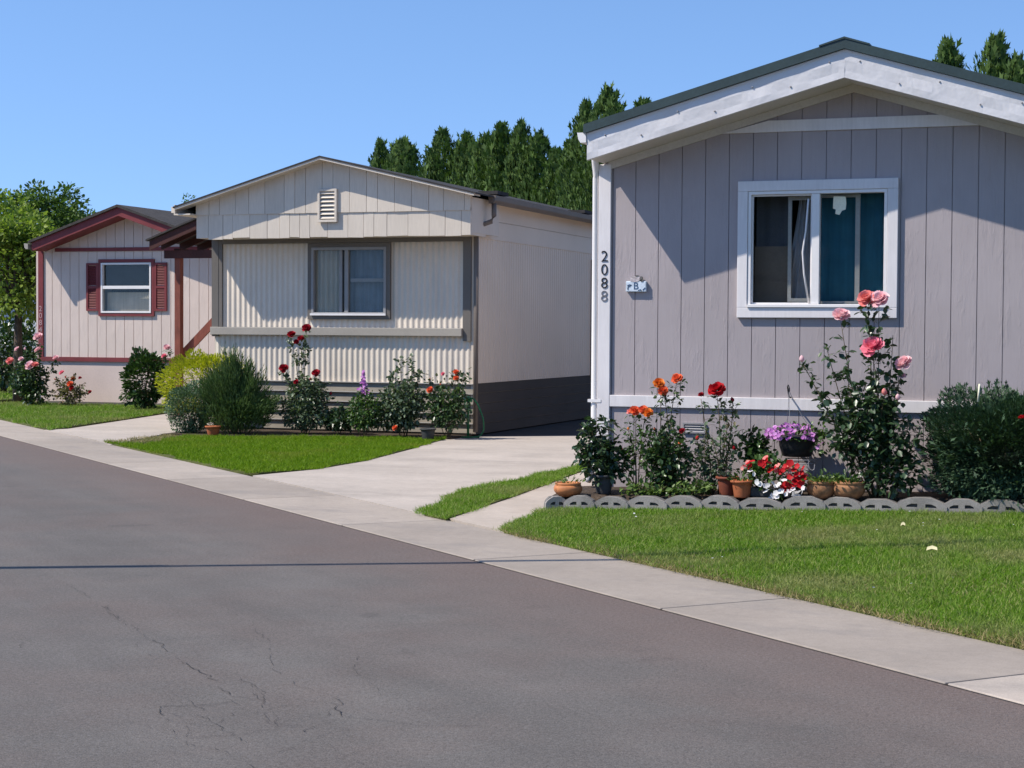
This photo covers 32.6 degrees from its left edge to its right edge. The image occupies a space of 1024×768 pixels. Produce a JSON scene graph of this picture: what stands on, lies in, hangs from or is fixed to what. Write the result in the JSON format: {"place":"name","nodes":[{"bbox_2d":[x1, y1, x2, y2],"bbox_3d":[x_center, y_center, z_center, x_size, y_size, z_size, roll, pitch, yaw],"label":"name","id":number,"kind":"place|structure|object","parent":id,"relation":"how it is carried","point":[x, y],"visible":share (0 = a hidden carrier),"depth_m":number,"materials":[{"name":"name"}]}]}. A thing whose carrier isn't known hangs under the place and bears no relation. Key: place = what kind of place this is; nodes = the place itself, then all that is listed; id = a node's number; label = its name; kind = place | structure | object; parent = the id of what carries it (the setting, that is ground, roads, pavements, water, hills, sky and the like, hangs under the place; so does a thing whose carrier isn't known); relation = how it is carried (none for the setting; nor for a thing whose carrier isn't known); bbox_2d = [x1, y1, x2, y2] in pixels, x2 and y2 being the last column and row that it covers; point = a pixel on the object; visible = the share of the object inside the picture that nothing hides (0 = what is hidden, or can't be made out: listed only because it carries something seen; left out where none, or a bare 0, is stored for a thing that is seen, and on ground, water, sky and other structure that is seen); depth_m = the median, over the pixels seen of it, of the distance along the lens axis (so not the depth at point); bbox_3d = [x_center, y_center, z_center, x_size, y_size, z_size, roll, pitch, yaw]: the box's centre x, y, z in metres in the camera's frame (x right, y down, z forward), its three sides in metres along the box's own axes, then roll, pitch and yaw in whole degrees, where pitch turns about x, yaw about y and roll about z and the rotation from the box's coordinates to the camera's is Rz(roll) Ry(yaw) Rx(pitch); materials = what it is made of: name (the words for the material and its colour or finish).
{"place":"outdoors","nodes":[
{"label":"outdoors","id":0,"kind":"place"},
{"bbox_2d":[0,389,24,402],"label":"lawn","id":1,"kind":"structure","parent":0,"point":[3,400],"depth_m":36.05,"materials":[{"name":"plant"}]},
{"bbox_2d":[0,310,35,391],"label":"dark bush","id":2,"kind":"object","parent":1,"relation":"on","point":[4,373],"visible":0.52,"depth_m":39.81,"materials":[{"name":"green plant"}]},
{"bbox_2d":[0,188,35,312],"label":"broadleaf tree","id":3,"kind":"object","parent":1,"relation":"on","point":[8,207],"visible":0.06,"depth_m":42.45,"materials":[{"name":"green plant"}]},
{"bbox_2d":[0,313,35,371],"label":"dark bush","id":4,"kind":"object","parent":1,"relation":"on","point":[31,328],"visible":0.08,"depth_m":44.73,"materials":[{"name":"green plant"}]},
{"bbox_2d":[1,178,92,231],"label":"broadleaf tree","id":5,"kind":"object","parent":1,"relation":"on","point":[60,206],"visible":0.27,"depth_m":46.52,"materials":[{"name":"green plant"}]},
{"bbox_2d":[0,400,168,429],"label":"lawn","id":6,"kind":"structure","parent":0,"point":[73,426],"depth_m":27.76,"materials":[{"name":"plant"}]},
{"bbox_2d":[5,332,63,405],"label":"pink rose bush","id":7,"kind":"object","parent":6,"relation":"on","point":[27,385],"visible":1,"depth_m":33.28,"materials":[{"name":"green plant"}]},
{"bbox_2d":[50,373,91,404],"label":"dry rose bush","id":8,"kind":"object","parent":6,"relation":"on","point":[64,390],"visible":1,"depth_m":33.14,"materials":[{"name":"green plant"}]},
{"bbox_2d":[24,204,214,405],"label":"pink house","id":9,"kind":"structure","parent":6,"relation":"on","point":[105,291],"depth_m":33.64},
{"bbox_2d":[98,259,154,315],"bbox_3d":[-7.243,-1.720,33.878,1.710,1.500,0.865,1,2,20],"label":"window","id":10,"kind":"structure","parent":9,"relation":"in","point":[131,285],"depth_m":33.61,"materials":[{"name":"glass"}]},
{"bbox_2d":[118,345,167,408],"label":"camellia bush","id":11,"kind":"object","parent":6,"relation":"on","point":[148,362],"visible":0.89,"depth_m":31.98,"materials":[{"name":"green plant"}]},
{"bbox_2d":[157,344,174,401],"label":"pale rose bush","id":12,"kind":"object","parent":6,"relation":"on","point":[166,347],"visible":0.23,"depth_m":31.55,"materials":[{"name":"green plant"}]},
{"bbox_2d":[45,413,211,444],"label":"driveway","id":13,"kind":"structure","parent":0,"point":[157,425],"depth_m":25.79,"materials":[{"name":"concrete"}]},
{"bbox_2d":[145,218,211,416],"bbox_3d":[-4.107,-1.471,31.021,2.736,4.016,4.460,1,2,20],"label":"wooden porch","id":14,"kind":"object","parent":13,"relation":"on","point":[183,235],"visible":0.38,"depth_m":29.52,"materials":[{"name":"brown wood"}]},
{"bbox_2d":[154,348,240,428],"bbox_3d":[-4.581,0.070,26.017,1.616,1.230,0.878,1,2,20],"label":"gold shrub","id":15,"kind":"object","parent":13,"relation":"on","point":[190,360],"visible":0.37,"depth_m":25.96,"materials":[{"name":"plant"}]},
{"bbox_2d":[103,432,445,476],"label":"lawn","id":16,"kind":"structure","parent":0,"point":[221,468],"depth_m":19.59,"materials":[{"name":"plant"}]},
{"bbox_2d":[103,433,176,444],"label":"dry corner grass","id":17,"kind":"structure","parent":16,"relation":"on","point":[144,437],"depth_m":23.45,"materials":[{"name":"plant"}]},
{"bbox_2d":[420,428,435,438],"bbox_3d":[-1.141,0.676,23.751,0.226,0.150,0.226,1,2,20],"label":"grey pot","id":18,"kind":"object","parent":16,"relation":"on","point":[427,433],"visible":0.94,"depth_m":23.68,"materials":[{"name":"plastic"}]},
{"bbox_2d":[161,428,473,438],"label":"garden bed","id":19,"kind":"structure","parent":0,"point":[270,432],"depth_m":24.80,"materials":[{"name":"soil"}]},
{"bbox_2d":[164,379,214,432],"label":"rounded bush","id":20,"kind":"object","parent":19,"relation":"on","point":[190,425],"visible":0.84,"depth_m":24.70,"materials":[{"name":"plant"}]},
{"bbox_2d":[196,341,282,433],"bbox_3d":[-3.845,0.043,24.644,1.339,1.334,1.057,1,2,20],"label":"broom bush","id":21,"kind":"object","parent":19,"relation":"on","point":[237,397],"visible":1,"depth_m":24.49,"materials":[{"name":"green plant"}]},
{"bbox_2d":[277,324,334,433],"bbox_3d":[-2.942,-0.061,24.738,0.894,1.586,0.621,1,2,20],"label":"red rose bush","id":22,"kind":"object","parent":19,"relation":"on","point":[313,394],"visible":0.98,"depth_m":24.71,"materials":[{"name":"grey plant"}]},
{"bbox_2d":[314,401,364,434],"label":"bush","id":23,"kind":"object","parent":19,"relation":"on","point":[337,421],"visible":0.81,"depth_m":24.56,"materials":[{"name":"green plant"}]},
{"bbox_2d":[344,370,384,435],"bbox_3d":[-2.042,0.278,24.182,0.572,0.952,0.484,1,2,20],"label":"delphinium","id":24,"kind":"object","parent":19,"relation":"on","point":[367,414],"visible":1,"depth_m":24.14,"materials":[{"name":"plant"}]},
{"bbox_2d":[370,353,430,435],"bbox_3d":[-1.546,0.162,24.253,0.904,1.188,0.674,1,2,20],"label":"white rose bush","id":25,"kind":"object","parent":19,"relation":"on","point":[397,406],"visible":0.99,"depth_m":24.19,"materials":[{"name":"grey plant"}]},
{"bbox_2d":[423,367,473,436],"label":"coral rose bush","id":26,"kind":"object","parent":19,"relation":"on","point":[444,411],"visible":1,"depth_m":24.03,"materials":[{"name":"green plant"}]},
{"bbox_2d":[253,436,588,514],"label":"driveway","id":27,"kind":"structure","parent":0,"point":[409,480],"depth_m":18.75,"materials":[{"name":"concrete"}]},
{"bbox_2d":[461,396,484,437],"bbox_3d":[-0.531,0.461,24.199,0.371,0.580,0.115,1,2,28],"label":"hose stand","id":28,"kind":"object","parent":27,"relation":"on","point":[470,398],"visible":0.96,"depth_m":24.17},
{"bbox_2d":[424,467,580,520],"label":"grass strip soil","id":29,"kind":"structure","parent":0,"point":[495,501],"depth_m":15.31,"materials":[{"name":"brown soil"}]},
{"bbox_2d":[412,462,586,518],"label":"grass strip","id":30,"kind":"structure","parent":29,"relation":"on","point":[447,506],"depth_m":15.80,"materials":[{"name":"green plant"}]},
{"bbox_2d":[0,436,1023,767],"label":"road","id":31,"kind":"structure","parent":0,"point":[150,622],"depth_m":7.89,"materials":[{"name":"grey asphalt"}]},
{"bbox_2d":[0,420,1023,705],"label":"sidewalk","id":32,"kind":"structure","parent":0,"point":[974,666],"depth_m":10.44,"materials":[{"name":"concrete"}]},
{"bbox_2d":[0,0,1023,216],"label":"sky","id":33,"kind":"structure","parent":0,"point":[136,103],"materials":[{"name":"blue"}]},
{"bbox_2d":[13,439,1022,704],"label":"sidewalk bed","id":34,"kind":"object","parent":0,"point":[607,595],"depth_m":9.65,"materials":[{"name":"grey concrete"}]},
{"bbox_2d":[450,472,595,532],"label":"side path","id":35,"kind":"structure","parent":0,"point":[495,515],"depth_m":14.63,"materials":[{"name":"concrete"}]},
{"bbox_2d":[544,495,564,509],"bbox_3d":[0.362,0.979,14.376,0.190,0.119,0.100,1,2,-10],"label":"edging block","id":36,"kind":"object","parent":35,"relation":"on","point":[555,501],"depth_m":14.33,"materials":[{"name":"concrete"}]},
{"bbox_2d":[472,418,590,435],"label":"driveway","id":37,"kind":"structure","parent":0,"point":[567,428],"depth_m":26.14,"materials":[{"name":"concrete"}]},
{"bbox_2d":[171,156,592,434],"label":"beige house","id":38,"kind":"structure","parent":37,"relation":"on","point":[373,272],"depth_m":25.35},
{"bbox_2d":[307,242,390,318],"bbox_3d":[-2.336,-1.486,25.321,1.310,1.100,0.216,1,2,20],"label":"window","id":39,"kind":"structure","parent":38,"relation":"in","point":[346,280],"depth_m":25.34,"materials":[{"name":"glass"}]},
{"bbox_2d":[492,503,1023,649],"bbox_3d":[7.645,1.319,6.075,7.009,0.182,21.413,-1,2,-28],"label":"lawn","id":40,"kind":"structure","parent":0,"point":[852,609],"depth_m":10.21,"materials":[{"name":"plant"}]},
{"bbox_2d":[563,495,595,508],"bbox_3d":[0.561,0.975,14.313,0.263,0.130,0.100,0,2,17],"label":"edging block","id":41,"kind":"object","parent":40,"relation":"on","point":[584,501],"depth_m":14.27,"materials":[{"name":"concrete"}]},
{"bbox_2d":[595,496,628,509],"bbox_3d":[0.818,0.974,14.248,0.286,0.118,0.100,1,2,19],"label":"edging block","id":42,"kind":"object","parent":40,"relation":"on","point":[613,501],"depth_m":14.20,"materials":[{"name":"concrete"}]},
{"bbox_2d":[627,495,667,509],"bbox_3d":[1.107,0.967,14.175,0.337,0.119,0.100,2,2,22],"label":"edging block","id":43,"kind":"object","parent":40,"relation":"on","point":[638,502],"depth_m":14.14,"materials":[{"name":"concrete"}]},
{"bbox_2d":[665,495,702,509],"bbox_3d":[1.390,0.961,14.104,0.324,0.124,0.100,3,2,21],"label":"edging block","id":44,"kind":"object","parent":40,"relation":"on","point":[687,501],"depth_m":14.06,"materials":[{"name":"concrete"}]},
{"bbox_2d":[701,495,739,510],"bbox_3d":[1.678,0.956,14.032,0.312,0.126,0.100,3,2,20],"label":"edging block","id":45,"kind":"object","parent":40,"relation":"on","point":[722,502],"depth_m":13.99,"materials":[{"name":"concrete"}]},
{"bbox_2d":[739,497,783,510],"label":"edging block","id":46,"kind":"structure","parent":40,"relation":"on","point":[762,503],"depth_m":13.91,"materials":[{"name":"concrete"}]},
{"bbox_2d":[500,525,1023,648],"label":"straw fringe","id":47,"kind":"object","parent":40,"relation":"on","point":[515,534],"visible":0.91,"depth_m":9.96,"materials":[{"name":"green plant"}]},
{"bbox_2d":[782,495,825,511],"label":"edging block","id":48,"kind":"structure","parent":40,"relation":"on","point":[806,501],"depth_m":13.83,"materials":[{"name":"concrete"}]},
{"bbox_2d":[823,496,860,512],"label":"edging block","id":49,"kind":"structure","parent":40,"relation":"on","point":[844,503],"depth_m":13.76,"materials":[{"name":"concrete"}]},
{"bbox_2d":[859,498,900,511],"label":"edging block","id":50,"kind":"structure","parent":40,"relation":"on","point":[880,503],"depth_m":13.67,"materials":[{"name":"concrete"}]},
{"bbox_2d":[817,571,1023,599],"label":"dry grass patch","id":51,"kind":"object","parent":40,"relation":"on","point":[938,584],"visible":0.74,"depth_m":10.11,"materials":[{"name":"plant"}]},
{"bbox_2d":[897,497,946,512],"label":"edging block","id":52,"kind":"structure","parent":40,"relation":"on","point":[914,503],"depth_m":13.57,"materials":[{"name":"concrete"}]},
{"bbox_2d":[944,498,982,513],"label":"edging block","id":53,"kind":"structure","parent":40,"relation":"on","point":[962,504],"depth_m":13.47,"materials":[{"name":"concrete"}]},
{"bbox_2d":[980,499,1023,513],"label":"edging block","id":54,"kind":"object","parent":40,"relation":"on","point":[998,505],"depth_m":13.39,"materials":[{"name":"concrete"}]},
{"bbox_2d":[552,486,1023,503],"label":"flower bed","id":55,"kind":"object","parent":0,"point":[589,491],"visible":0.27,"depth_m":14.23,"materials":[{"name":"soil"}]},
{"bbox_2d":[554,481,582,496],"bbox_3d":[0.464,0.870,14.495,0.241,0.115,0.241,1,2,20],"label":"bowl pot","id":56,"kind":"object","parent":55,"relation":"on","point":[566,489],"visible":0.97,"depth_m":14.40,"materials":[{"name":"ceramic"}]},
{"bbox_2d":[592,474,613,493],"bbox_3d":[0.764,0.835,14.598,0.190,0.160,0.190,1,2,20],"label":"grey pot","id":57,"kind":"object","parent":55,"relation":"on","point":[605,487],"visible":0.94,"depth_m":14.54,"materials":[{"name":"ceramic"}]},
{"bbox_2d":[571,414,631,486],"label":"potted shrub","id":58,"kind":"object","parent":57,"relation":"in","point":[603,458],"visible":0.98,"depth_m":14.59,"materials":[{"name":"green plant"}]},
{"bbox_2d":[619,475,650,495],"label":"seedling","id":59,"kind":"object","parent":55,"relation":"on","point":[633,486],"visible":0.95,"depth_m":14.42,"materials":[{"name":"plant"}]},
{"bbox_2d":[614,405,665,491],"bbox_3d":[1.083,0.569,14.601,0.483,0.792,0.267,1,2,20],"label":"orange rose bush","id":60,"kind":"object","parent":55,"relation":"on","point":[646,411],"visible":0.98,"depth_m":14.58,"materials":[{"name":"green plant"}]},
{"bbox_2d":[639,480,676,495],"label":"seedling","id":61,"kind":"object","parent":55,"relation":"on","point":[654,491],"visible":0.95,"depth_m":14.36,"materials":[{"name":"plant"}]},
{"bbox_2d":[638,373,695,494],"bbox_3d":[1.293,0.436,14.514,0.488,1.058,0.400,1,2,20],"label":"orange rose bush","id":62,"kind":"object","parent":55,"relation":"on","point":[671,463],"visible":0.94,"depth_m":14.46,"materials":[{"name":"green plant"}]},
{"bbox_2d":[665,480,695,496],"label":"seedling","id":63,"kind":"object","parent":55,"relation":"on","point":[679,490],"visible":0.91,"depth_m":14.29,"materials":[{"name":"plant"}]},
{"bbox_2d":[686,477,716,495],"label":"seedling","id":64,"kind":"object","parent":55,"relation":"on","point":[702,486],"visible":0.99,"depth_m":14.23,"materials":[{"name":"plant"}]},
{"bbox_2d":[681,381,743,494],"bbox_3d":[1.647,0.467,14.406,0.517,0.982,0.313,1,2,20],"label":"red rose bush","id":65,"kind":"object","parent":55,"relation":"on","point":[717,388],"visible":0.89,"depth_m":14.38,"materials":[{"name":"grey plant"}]},
{"bbox_2d":[716,475,739,495],"bbox_3d":[1.760,0.831,14.288,0.196,0.155,0.196,1,2,20],"label":"terracotta pot","id":66,"kind":"object","parent":55,"relation":"on","point":[725,486],"visible":0.71,"depth_m":14.23,"materials":[{"name":"ceramic"}]},
{"bbox_2d":[730,479,753,497],"bbox_3d":[1.856,0.844,14.115,0.192,0.140,0.192,1,2,20],"label":"terracotta pot","id":67,"kind":"object","parent":55,"relation":"on","point":[742,489],"visible":1,"depth_m":14.05,"materials":[{"name":"ceramic"}]},
{"bbox_2d":[736,424,776,478],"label":"leafy plant","id":68,"kind":"object","parent":55,"relation":"on","point":[754,446],"visible":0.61,"depth_m":14.38,"materials":[{"name":"green plant"}]},
{"bbox_2d":[740,450,807,499],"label":"petunia clump","id":69,"kind":"object","parent":55,"relation":"on","point":[786,489],"visible":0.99,"depth_m":13.98,"materials":[{"name":"red plant"}]},
{"bbox_2d":[806,480,833,498],"bbox_3d":[2.463,0.841,13.947,0.229,0.135,0.229,1,2,20],"label":"planter bowl","id":70,"kind":"object","parent":55,"relation":"on","point":[822,490],"visible":0.94,"depth_m":13.85,"materials":[{"name":"ceramic"}]},
{"bbox_2d":[787,469,851,483],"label":"bowl succulents","id":71,"kind":"object","parent":70,"relation":"in","point":[819,479],"visible":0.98,"depth_m":13.88,"materials":[{"name":"plant"}]},
{"bbox_2d":[833,480,865,498],"bbox_3d":[2.674,0.839,13.902,0.267,0.135,0.267,1,2,20],"label":"planter bowl","id":72,"kind":"object","parent":55,"relation":"on","point":[854,490],"visible":0.94,"depth_m":13.79,"materials":[{"name":"ceramic"}]},
{"bbox_2d":[814,468,874,483],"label":"bowl succulents","id":73,"kind":"object","parent":72,"relation":"in","point":[854,478],"visible":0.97,"depth_m":13.87,"materials":[{"name":"green plant"}]},
{"bbox_2d":[797,290,927,500],"bbox_3d":[2.768,0.086,13.876,1.062,1.666,0.455,1,2,20],"label":"pink rose bush","id":74,"kind":"object","parent":55,"relation":"on","point":[877,450],"visible":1,"depth_m":13.78,"materials":[{"name":"green plant"}]},
{"bbox_2d":[910,378,1023,508],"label":"rounded bush","id":75,"kind":"object","parent":55,"relation":"on","point":[972,472],"visible":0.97,"depth_m":13.51,"materials":[{"name":"green plant"}]},
{"bbox_2d":[577,36,1023,491],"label":"grey house","id":76,"kind":"structure","parent":0,"point":[754,228],"depth_m":14.50,"materials":[{"name":"grey"}]},
{"bbox_2d":[626,275,646,291],"bbox_3d":[1.066,-0.861,14.998,0.180,0.142,0.039,1,2,20],"label":"wall plaque","id":77,"kind":"object","parent":76,"relation":"attached to","point":[637,283],"depth_m":14.98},
{"bbox_2d":[787,385,791,398],"bbox_3d":[2.288,0.062,14.450,0.031,0.120,0.233,1,2,14],"label":"wall hook","id":78,"kind":"object","parent":76,"relation":"attached to","point":[788,388],"depth_m":14.41,"materials":[{"name":"black metal"}]},
{"bbox_2d":[764,393,831,456],"bbox_3d":[2.346,0.325,14.325,0.547,0.536,0.401,1,2,20],"label":"hanging basket","id":79,"kind":"object","parent":78,"relation":"hanging from","point":[792,443],"visible":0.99,"depth_m":14.23,"materials":[{"name":"black metal"}]},
{"bbox_2d":[737,178,898,317],"bbox_3d":[2.562,-1.120,14.585,1.325,1.140,0.322,1,2,20],"label":"window","id":80,"kind":"structure","parent":76,"relation":"in","point":[855,249],"depth_m":14.60,"materials":[{"name":"white plastic"}]},
{"label":"ground","id":81,"kind":"structure","parent":0,"visible":0},
{"bbox_2d":[0,203,56,401],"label":"tree","id":82,"kind":"object","parent":81,"relation":"on","point":[18,280],"visible":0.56,"depth_m":35.57,"materials":[{"name":"green plant"}]},
{"bbox_2d":[367,136,389,168],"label":"arborvitae","id":83,"kind":"object","parent":81,"relation":"on","point":[380,151],"visible":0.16,"depth_m":59.88,"materials":[{"name":"green plant"}]},
{"bbox_2d":[381,137,410,172],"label":"arborvitae","id":84,"kind":"object","parent":81,"relation":"on","point":[391,148],"visible":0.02,"depth_m":59.48,"materials":[{"name":"green plant"}]},
{"bbox_2d":[387,135,422,176],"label":"arborvitae","id":85,"kind":"object","parent":81,"relation":"on","point":[405,154],"visible":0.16,"depth_m":58.81,"materials":[{"name":"green plant"}]},
{"bbox_2d":[416,125,457,184],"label":"arborvitae","id":86,"kind":"object","parent":81,"relation":"on","point":[442,147],"visible":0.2,"depth_m":55.74,"materials":[{"name":"green plant"}]},
{"bbox_2d":[445,129,478,185],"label":"arborvitae","id":87,"kind":"object","parent":81,"relation":"on","point":[459,145],"visible":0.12,"depth_m":55.30,"materials":[{"name":"green plant"}]},
{"bbox_2d":[455,138,480,186],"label":"arborvitae","id":88,"kind":"object","parent":81,"relation":"on","point":[463,167],"visible":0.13,"depth_m":54.92,"materials":[{"name":"green plant"}]},
{"bbox_2d":[463,129,497,189],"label":"arborvitae","id":89,"kind":"object","parent":81,"relation":"on","point":[481,140],"visible":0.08,"depth_m":53.85,"materials":[{"name":"green plant"}]},
{"bbox_2d":[473,120,516,194],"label":"arborvitae","id":90,"kind":"object","parent":81,"relation":"on","point":[502,131],"visible":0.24,"depth_m":52.57,"materials":[{"name":"green plant"}]},
{"bbox_2d":[477,128,512,190],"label":"arborvitae","id":91,"kind":"object","parent":81,"relation":"on","point":[485,157],"visible":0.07,"depth_m":53.04,"materials":[{"name":"green plant"}]},
{"bbox_2d":[490,117,540,196],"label":"arborvitae","id":92,"kind":"object","parent":81,"relation":"on","point":[520,131],"visible":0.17,"depth_m":52.02,"materials":[{"name":"green plant"}]},
{"bbox_2d":[513,142,540,200],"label":"arborvitae","id":93,"kind":"object","parent":81,"relation":"on","point":[520,168],"visible":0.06,"depth_m":51.77,"materials":[{"name":"green plant"}]},
{"bbox_2d":[507,126,552,202],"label":"arborvitae","id":94,"kind":"object","parent":81,"relation":"on","point":[538,147],"visible":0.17,"depth_m":51.26,"materials":[{"name":"green plant"}]},
{"bbox_2d":[528,145,567,206],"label":"arborvitae","id":95,"kind":"object","parent":81,"relation":"on","point":[543,189],"visible":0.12,"depth_m":50.37,"materials":[{"name":"green plant"}]},
{"bbox_2d":[546,138,578,207],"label":"arborvitae","id":96,"kind":"object","parent":81,"relation":"on","point":[554,192],"visible":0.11,"depth_m":49.77,"materials":[{"name":"green plant"}]},
{"bbox_2d":[552,97,596,209],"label":"arborvitae","id":97,"kind":"object","parent":81,"relation":"on","point":[585,109],"visible":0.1,"depth_m":46.86,"materials":[{"name":"green plant"}]},
{"bbox_2d":[561,142,588,209],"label":"arborvitae","id":98,"kind":"object","parent":81,"relation":"on","point":[579,148],"visible":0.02,"depth_m":46.41,"materials":[{"name":"green plant"}]},
{"bbox_2d":[571,82,626,210],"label":"arborvitae","id":99,"kind":"object","parent":81,"relation":"on","point":[608,92],"visible":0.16,"depth_m":44.86,"materials":[{"name":"green plant"}]},
{"bbox_2d":[579,99,624,211],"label":"arborvitae","id":100,"kind":"object","parent":81,"relation":"on","point":[613,108],"visible":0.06,"depth_m":44.01,"materials":[{"name":"green plant"}]},
{"bbox_2d":[932,34,966,68],"bbox_3d":[8.817,-3.315,36.079,2.044,7.845,2.209,2,2,-7],"label":"arborvitae","id":101,"kind":"object","parent":81,"relation":"on","point":[947,52],"visible":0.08,"depth_m":35.74,"materials":[{"name":"green plant"}]},
{"bbox_2d":[965,29,1012,79],"bbox_3d":[9.713,-3.256,35.096,1.946,7.795,1.879,1,1,22],"label":"arborvitae","id":102,"kind":"object","parent":81,"relation":"on","point":[994,55],"visible":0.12,"depth_m":34.95,"materials":[{"name":"green plant"}]},
{"bbox_2d":[998,48,1023,83],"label":"arborvitae","id":103,"kind":"object","parent":81,"relation":"on","point":[1014,67],"visible":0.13,"depth_m":34.51,"materials":[{"name":"green plant"}]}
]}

